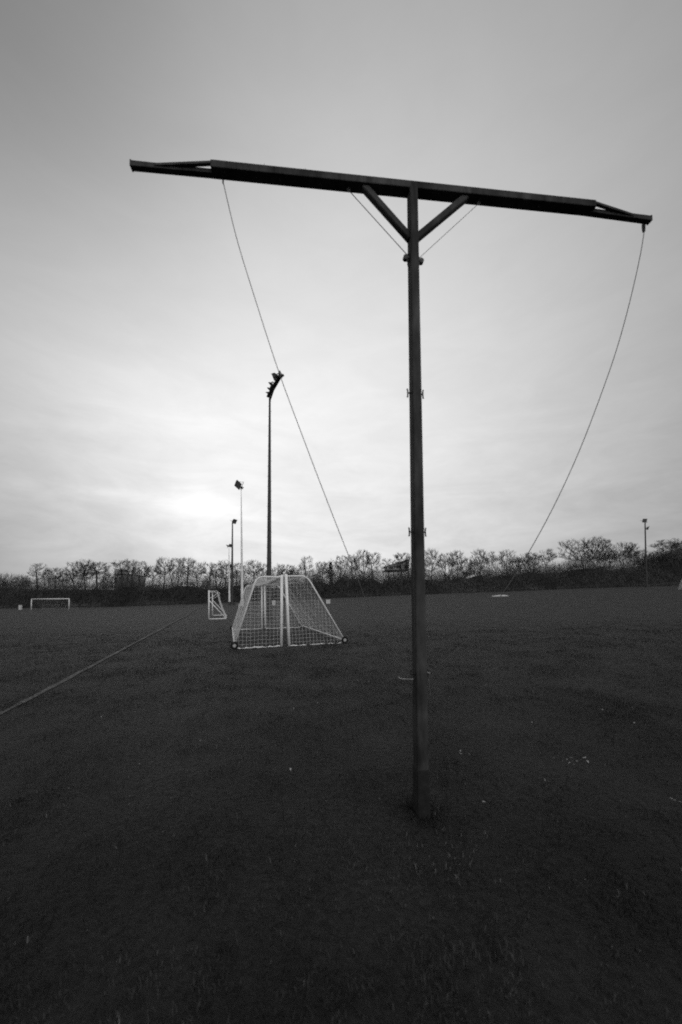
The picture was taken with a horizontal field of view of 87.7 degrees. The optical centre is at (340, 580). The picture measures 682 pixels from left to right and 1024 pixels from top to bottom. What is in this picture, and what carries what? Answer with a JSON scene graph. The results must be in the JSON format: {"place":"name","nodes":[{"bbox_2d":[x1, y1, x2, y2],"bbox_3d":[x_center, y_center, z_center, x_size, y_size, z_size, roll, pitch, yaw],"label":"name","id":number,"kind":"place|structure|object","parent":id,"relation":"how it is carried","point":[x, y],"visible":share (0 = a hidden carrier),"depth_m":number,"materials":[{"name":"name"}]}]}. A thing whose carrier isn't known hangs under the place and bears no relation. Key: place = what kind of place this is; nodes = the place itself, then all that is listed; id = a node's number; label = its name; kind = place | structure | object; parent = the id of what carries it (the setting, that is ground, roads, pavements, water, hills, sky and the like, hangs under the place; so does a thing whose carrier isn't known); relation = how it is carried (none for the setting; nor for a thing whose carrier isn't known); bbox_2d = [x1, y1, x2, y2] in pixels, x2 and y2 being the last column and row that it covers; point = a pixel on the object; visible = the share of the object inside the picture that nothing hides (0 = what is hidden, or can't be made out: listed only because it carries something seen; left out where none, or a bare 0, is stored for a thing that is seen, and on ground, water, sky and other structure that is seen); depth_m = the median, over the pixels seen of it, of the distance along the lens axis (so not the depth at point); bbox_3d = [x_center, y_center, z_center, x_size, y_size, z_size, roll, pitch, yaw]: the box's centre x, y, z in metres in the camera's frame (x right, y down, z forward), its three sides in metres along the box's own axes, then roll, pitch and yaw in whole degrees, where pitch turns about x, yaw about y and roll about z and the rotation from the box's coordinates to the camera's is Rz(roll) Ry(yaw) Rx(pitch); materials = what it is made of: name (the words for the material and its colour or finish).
{"place":"outdoors","nodes":[
{"label":"outdoors","id":0,"kind":"place"},
{"bbox_2d":[0,559,681,1023],"bbox_3d":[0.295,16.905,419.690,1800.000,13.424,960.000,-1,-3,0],"label":"ground","id":1,"kind":"structure","parent":0,"point":[602,607],"depth_m":2.69,"materials":[{"name":"black plant"}]},
{"bbox_2d":[9,574,33,588],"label":"bare tree","id":2,"kind":"object","parent":1,"relation":"on","point":[22,577],"visible":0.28,"depth_m":108.28,"materials":[{"name":"grey plant"}]},
{"bbox_2d":[27,564,47,589],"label":"bare tree","id":3,"kind":"object","parent":1,"relation":"on","point":[36,570],"visible":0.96,"depth_m":112.03,"materials":[{"name":"grey plant"}]},
{"bbox_2d":[40,568,52,586],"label":"bare tree","id":4,"kind":"object","parent":1,"relation":"on","point":[43,574],"visible":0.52,"depth_m":113.94,"materials":[{"name":"grey plant"}]},
{"bbox_2d":[31,598,73,609],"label":"football goal","id":5,"kind":"object","parent":1,"relation":"on","point":[53,605],"visible":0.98,"depth_m":70.39,"materials":[{"name":"white metal"}]},
{"bbox_2d":[46,567,63,588],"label":"bare tree","id":6,"kind":"object","parent":1,"relation":"on","point":[54,570],"visible":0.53,"depth_m":110.74,"materials":[{"name":"grey plant"}]},
{"bbox_2d":[55,572,70,582],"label":"bare tree","id":7,"kind":"object","parent":1,"relation":"on","point":[68,576],"visible":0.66,"depth_m":107.89,"materials":[{"name":"grey plant"}]},
{"bbox_2d":[61,561,88,588],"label":"bare tree","id":8,"kind":"object","parent":1,"relation":"on","point":[81,568],"visible":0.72,"depth_m":109.71,"materials":[{"name":"grey plant"}]},
{"bbox_2d":[70,559,98,580],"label":"bare tree","id":9,"kind":"object","parent":1,"relation":"on","point":[92,564],"visible":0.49,"depth_m":112.76,"materials":[{"name":"grey plant"}]},
{"bbox_2d":[81,562,111,586],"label":"bare tree","id":10,"kind":"object","parent":1,"relation":"on","point":[98,577],"visible":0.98,"depth_m":108.85,"materials":[{"name":"grey plant"}]},
{"bbox_2d":[0,609,194,714],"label":"touchline","id":11,"kind":"object","parent":1,"relation":"on","point":[46,689],"visible":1,"depth_m":7.56,"materials":[{"name":"paint"}]},
{"bbox_2d":[100,573,116,587],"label":"bare tree","id":12,"kind":"object","parent":1,"relation":"on","point":[107,579],"visible":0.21,"depth_m":111.39,"materials":[{"name":"grey plant"}]},
{"bbox_2d":[111,560,133,583],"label":"bare tree","id":13,"kind":"object","parent":1,"relation":"on","point":[123,569],"visible":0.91,"depth_m":109.99,"materials":[{"name":"grey plant"}]},
{"bbox_2d":[114,569,144,588],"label":"apartment block","id":14,"kind":"structure","parent":1,"relation":"on","point":[116,571],"depth_m":122.41,"materials":[{"name":"grey concrete"}]},
{"bbox_2d":[123,559,140,579],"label":"bare tree","id":15,"kind":"object","parent":1,"relation":"on","point":[131,565],"visible":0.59,"depth_m":112.06,"materials":[{"name":"grey plant"}]},
{"bbox_2d":[131,561,149,585],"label":"bare tree","id":16,"kind":"object","parent":1,"relation":"on","point":[146,571],"visible":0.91,"depth_m":109.97,"materials":[{"name":"grey plant"}]},
{"bbox_2d":[143,565,160,580],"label":"bare tree","id":17,"kind":"object","parent":1,"relation":"on","point":[152,574],"visible":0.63,"depth_m":113.11,"materials":[{"name":"grey plant"}]},
{"bbox_2d":[153,557,175,577],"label":"bare tree","id":18,"kind":"object","parent":1,"relation":"on","point":[162,569],"visible":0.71,"depth_m":109.90,"materials":[{"name":"grey plant"}]},
{"bbox_2d":[164,558,186,584],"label":"bare tree","id":19,"kind":"object","parent":1,"relation":"on","point":[171,569],"visible":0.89,"depth_m":107.92,"materials":[{"name":"grey plant"}]},
{"bbox_2d":[176,557,196,574],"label":"bare tree","id":20,"kind":"object","parent":1,"relation":"on","point":[189,560],"visible":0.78,"depth_m":109.84,"materials":[{"name":"grey plant"}]},
{"bbox_2d":[188,562,206,580],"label":"bare tree","id":21,"kind":"object","parent":1,"relation":"on","point":[197,569],"visible":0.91,"depth_m":109.04,"materials":[{"name":"grey plant"}]},
{"bbox_2d":[201,562,215,582],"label":"bare tree","id":22,"kind":"object","parent":1,"relation":"on","point":[207,568],"visible":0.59,"depth_m":114.08,"materials":[{"name":"grey plant"}]},
{"bbox_2d":[208,563,224,581],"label":"bare tree","id":23,"kind":"object","parent":1,"relation":"on","point":[216,571],"visible":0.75,"depth_m":109.73,"materials":[{"name":"grey plant"}]},
{"bbox_2d":[208,590,226,619],"bbox_3d":[-11.727,2.320,33.966,1.470,2.549,7.437,0,-3,-18],"label":"football goal","id":24,"kind":"object","parent":1,"relation":"on","point":[209,601],"visible":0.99,"depth_m":30.56,"materials":[{"name":"white metal"}]},
{"bbox_2d":[217,559,235,585],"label":"bare tree","id":25,"kind":"object","parent":1,"relation":"on","point":[223,566],"visible":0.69,"depth_m":110.82,"materials":[{"name":"grey plant"}]},
{"bbox_2d":[226,544,231,601],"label":"floodlight mast","id":26,"kind":"object","parent":1,"relation":"on","point":[230,545],"visible":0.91,"depth_m":91.98,"materials":[{"name":"metal"}]},
{"bbox_2d":[229,519,236,603],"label":"floodlight mast","id":27,"kind":"object","parent":1,"relation":"on","point":[234,521],"visible":0.91,"depth_m":74.12,"materials":[{"name":"metal"}]},
{"bbox_2d":[228,563,245,582],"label":"bare tree","id":28,"kind":"object","parent":1,"relation":"on","point":[234,568],"visible":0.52,"depth_m":110.10,"materials":[{"name":"grey plant"}]},
{"bbox_2d":[234,480,243,607],"bbox_3d":[-16.427,-5.837,57.601,1.794,20.752,1.434,-1,-3,0],"label":"floodlight mast","id":29,"kind":"object","parent":1,"relation":"on","point":[237,485],"visible":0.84,"depth_m":57.30,"materials":[{"name":"metal"}]},
{"bbox_2d":[243,559,263,582],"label":"bare tree","id":30,"kind":"object","parent":1,"relation":"on","point":[251,570],"visible":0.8,"depth_m":113.04,"materials":[{"name":"grey plant"}]},
{"bbox_2d":[230,575,282,648],"bbox_3d":[-3.995,1.271,15.739,1.766,2.532,7.867,0,-3,-17],"label":"football goal","id":31,"kind":"object","parent":1,"relation":"on","point":[234,644],"visible":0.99,"depth_m":12.29,"materials":[{"name":"white metal"}]},
{"bbox_2d":[254,563,266,588],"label":"bare tree","id":32,"kind":"object","parent":1,"relation":"on","point":[260,569],"visible":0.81,"depth_m":108.97,"materials":[{"name":"grey plant"}]},
{"bbox_2d":[263,370,283,620],"bbox_3d":[-5.407,-6.335,27.923,1.082,19.203,3.446,1,-3,-27],"label":"floodlight mast","id":33,"kind":"object","parent":1,"relation":"on","point":[277,379],"visible":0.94,"depth_m":28.70,"materials":[{"name":"metal"}]},
{"bbox_2d":[271,564,284,578],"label":"bare tree","id":34,"kind":"object","parent":1,"relation":"on","point":[273,570],"visible":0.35,"depth_m":105.71,"materials":[{"name":"grey plant"}]},
{"bbox_2d":[275,564,292,575],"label":"bare tree","id":35,"kind":"object","parent":1,"relation":"on","point":[285,569],"visible":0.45,"depth_m":107.57,"materials":[{"name":"grey plant"}]},
{"bbox_2d":[264,574,347,645],"bbox_3d":[-2.041,1.251,16.240,2.264,2.549,7.909,0,-3,-18],"label":"football goal","id":36,"kind":"object","parent":1,"relation":"on","point":[344,639],"visible":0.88,"depth_m":13.45,"materials":[{"name":"white metal"}]},
{"bbox_2d":[298,555,313,571],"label":"bare tree","id":37,"kind":"object","parent":1,"relation":"on","point":[304,566],"visible":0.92,"depth_m":113.03,"materials":[{"name":"grey plant"}]},
{"bbox_2d":[314,561,326,575],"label":"bare tree","id":38,"kind":"object","parent":1,"relation":"on","point":[318,566],"visible":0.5,"depth_m":112.09,"materials":[{"name":"grey plant"}]},
{"bbox_2d":[324,559,336,584],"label":"bare tree","id":39,"kind":"object","parent":1,"relation":"on","point":[331,566],"visible":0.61,"depth_m":107.08,"materials":[{"name":"black plant"}]},
{"bbox_2d":[0,543,681,607],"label":"bare trees","id":40,"kind":"object","parent":1,"relation":"on","point":[674,553],"visible":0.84,"depth_m":100.76,"materials":[{"name":"black plant"}]},
{"bbox_2d":[334,555,348,574],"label":"bare tree","id":41,"kind":"object","parent":1,"relation":"on","point":[340,562],"visible":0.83,"depth_m":108.75,"materials":[{"name":"grey plant"}]},
{"bbox_2d":[344,554,359,574],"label":"bare tree","id":42,"kind":"object","parent":1,"relation":"on","point":[354,558],"visible":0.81,"depth_m":108.28,"materials":[{"name":"grey plant"}]},
{"bbox_2d":[352,549,370,571],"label":"bare tree","id":43,"kind":"object","parent":1,"relation":"on","point":[363,560],"visible":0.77,"depth_m":109.97,"materials":[{"name":"grey plant"}]},
{"bbox_2d":[364,551,381,572],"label":"bare tree","id":44,"kind":"object","parent":1,"relation":"on","point":[374,561],"visible":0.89,"depth_m":109.93,"materials":[{"name":"grey plant"}]},
{"bbox_2d":[380,559,395,575],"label":"bare tree","id":45,"kind":"object","parent":1,"relation":"on","point":[386,563],"visible":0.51,"depth_m":124.38,"materials":[{"name":"grey plant"}]},
{"bbox_2d":[129,159,652,819],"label":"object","id":46,"kind":"object","parent":1,"relation":"on","point":[375,189],"visible":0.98,"depth_m":2.77,"materials":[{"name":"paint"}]},
{"bbox_2d":[383,559,408,571],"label":"clubhouse","id":47,"kind":"structure","parent":1,"relation":"on","point":[388,567],"depth_m":116.93,"materials":[{"name":"grey concrete"}]},
{"bbox_2d":[393,552,410,568],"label":"bare tree","id":48,"kind":"object","parent":1,"relation":"on","point":[397,556],"visible":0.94,"depth_m":110.89,"materials":[{"name":"grey plant"}]},
{"bbox_2d":[404,556,410,572],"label":"bare tree","id":49,"kind":"object","parent":1,"relation":"on","point":[407,564],"visible":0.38,"depth_m":109.75,"materials":[{"name":"grey plant"}]},
{"bbox_2d":[425,548,439,572],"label":"bare tree","id":50,"kind":"object","parent":1,"relation":"on","point":[429,561],"visible":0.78,"depth_m":109.61,"materials":[{"name":"grey plant"}]},
{"bbox_2d":[436,552,456,577],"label":"bare tree","id":51,"kind":"object","parent":1,"relation":"on","point":[445,562],"visible":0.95,"depth_m":108.70,"materials":[{"name":"grey plant"}]},
{"bbox_2d":[447,551,465,569],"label":"bare tree","id":52,"kind":"object","parent":1,"relation":"on","point":[460,555],"visible":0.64,"depth_m":112.32,"materials":[{"name":"grey plant"}]},
{"bbox_2d":[458,557,472,575],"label":"bare tree","id":53,"kind":"object","parent":1,"relation":"on","point":[465,565],"visible":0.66,"depth_m":106.82,"materials":[{"name":"grey plant"}]},
{"bbox_2d":[469,548,490,573],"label":"bare tree","id":54,"kind":"object","parent":1,"relation":"on","point":[478,557],"visible":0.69,"depth_m":112.23,"materials":[{"name":"grey plant"}]},
{"bbox_2d":[480,551,498,571],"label":"bare tree","id":55,"kind":"object","parent":1,"relation":"on","point":[488,560],"visible":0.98,"depth_m":108.07,"materials":[{"name":"grey plant"}]},
{"bbox_2d":[497,549,518,567],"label":"bare tree","id":56,"kind":"object","parent":1,"relation":"on","point":[507,559],"visible":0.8,"depth_m":111.02,"materials":[{"name":"grey plant"}]},
{"bbox_2d":[506,558,521,572],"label":"bare tree","id":57,"kind":"object","parent":1,"relation":"on","point":[510,565],"visible":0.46,"depth_m":107.16,"materials":[{"name":"grey plant"}]},
{"bbox_2d":[516,553,532,565],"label":"bare tree","id":58,"kind":"object","parent":1,"relation":"on","point":[530,557],"visible":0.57,"depth_m":107.89,"materials":[{"name":"grey plant"}]},
{"bbox_2d":[525,553,539,566],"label":"bare tree","id":59,"kind":"object","parent":1,"relation":"on","point":[534,555],"visible":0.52,"depth_m":109.72,"materials":[{"name":"grey plant"}]},
{"bbox_2d":[533,548,558,563],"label":"bare tree","id":60,"kind":"object","parent":1,"relation":"on","point":[551,555],"visible":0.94,"depth_m":108.79,"materials":[{"name":"grey plant"}]},
{"bbox_2d":[557,536,610,568],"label":"bare tree","id":61,"kind":"object","parent":1,"relation":"on","point":[580,551],"visible":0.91,"depth_m":107.31,"materials":[{"name":"grey plant"}]},
{"bbox_2d":[580,539,611,567],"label":"bare tree","id":62,"kind":"object","parent":1,"relation":"on","point":[603,551],"visible":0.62,"depth_m":109.76,"materials":[{"name":"grey plant"}]},
{"bbox_2d":[598,549,616,564],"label":"bare tree","id":63,"kind":"object","parent":1,"relation":"on","point":[612,551],"visible":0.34,"depth_m":111.79,"materials":[{"name":"grey plant"}]},
{"bbox_2d":[603,541,638,567],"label":"bare tree","id":64,"kind":"object","parent":1,"relation":"on","point":[627,550],"visible":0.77,"depth_m":108.80,"materials":[{"name":"grey plant"}]},
{"bbox_2d":[622,546,646,566],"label":"bare tree","id":65,"kind":"object","parent":1,"relation":"on","point":[627,553],"visible":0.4,"depth_m":112.77,"materials":[{"name":"grey plant"}]},
{"bbox_2d":[642,519,649,586],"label":"floodlight mast","id":66,"kind":"object","parent":1,"relation":"on","point":[644,521],"visible":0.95,"depth_m":82.25,"materials":[{"name":"metal"}]},
{"bbox_2d":[648,538,681,551],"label":"bare tree","id":67,"kind":"object","parent":1,"relation":"on","point":[668,546],"visible":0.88,"depth_m":110.06,"materials":[{"name":"grey plant"}]},
{"bbox_2d":[669,541,681,549],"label":"bare tree","id":68,"kind":"object","parent":1,"relation":"on","point":[675,545],"visible":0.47,"depth_m":108.98,"materials":[{"name":"grey plant"}]},
{"bbox_2d":[0,0,681,589],"label":"sky","id":69,"kind":"structure","parent":0,"point":[137,362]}
]}

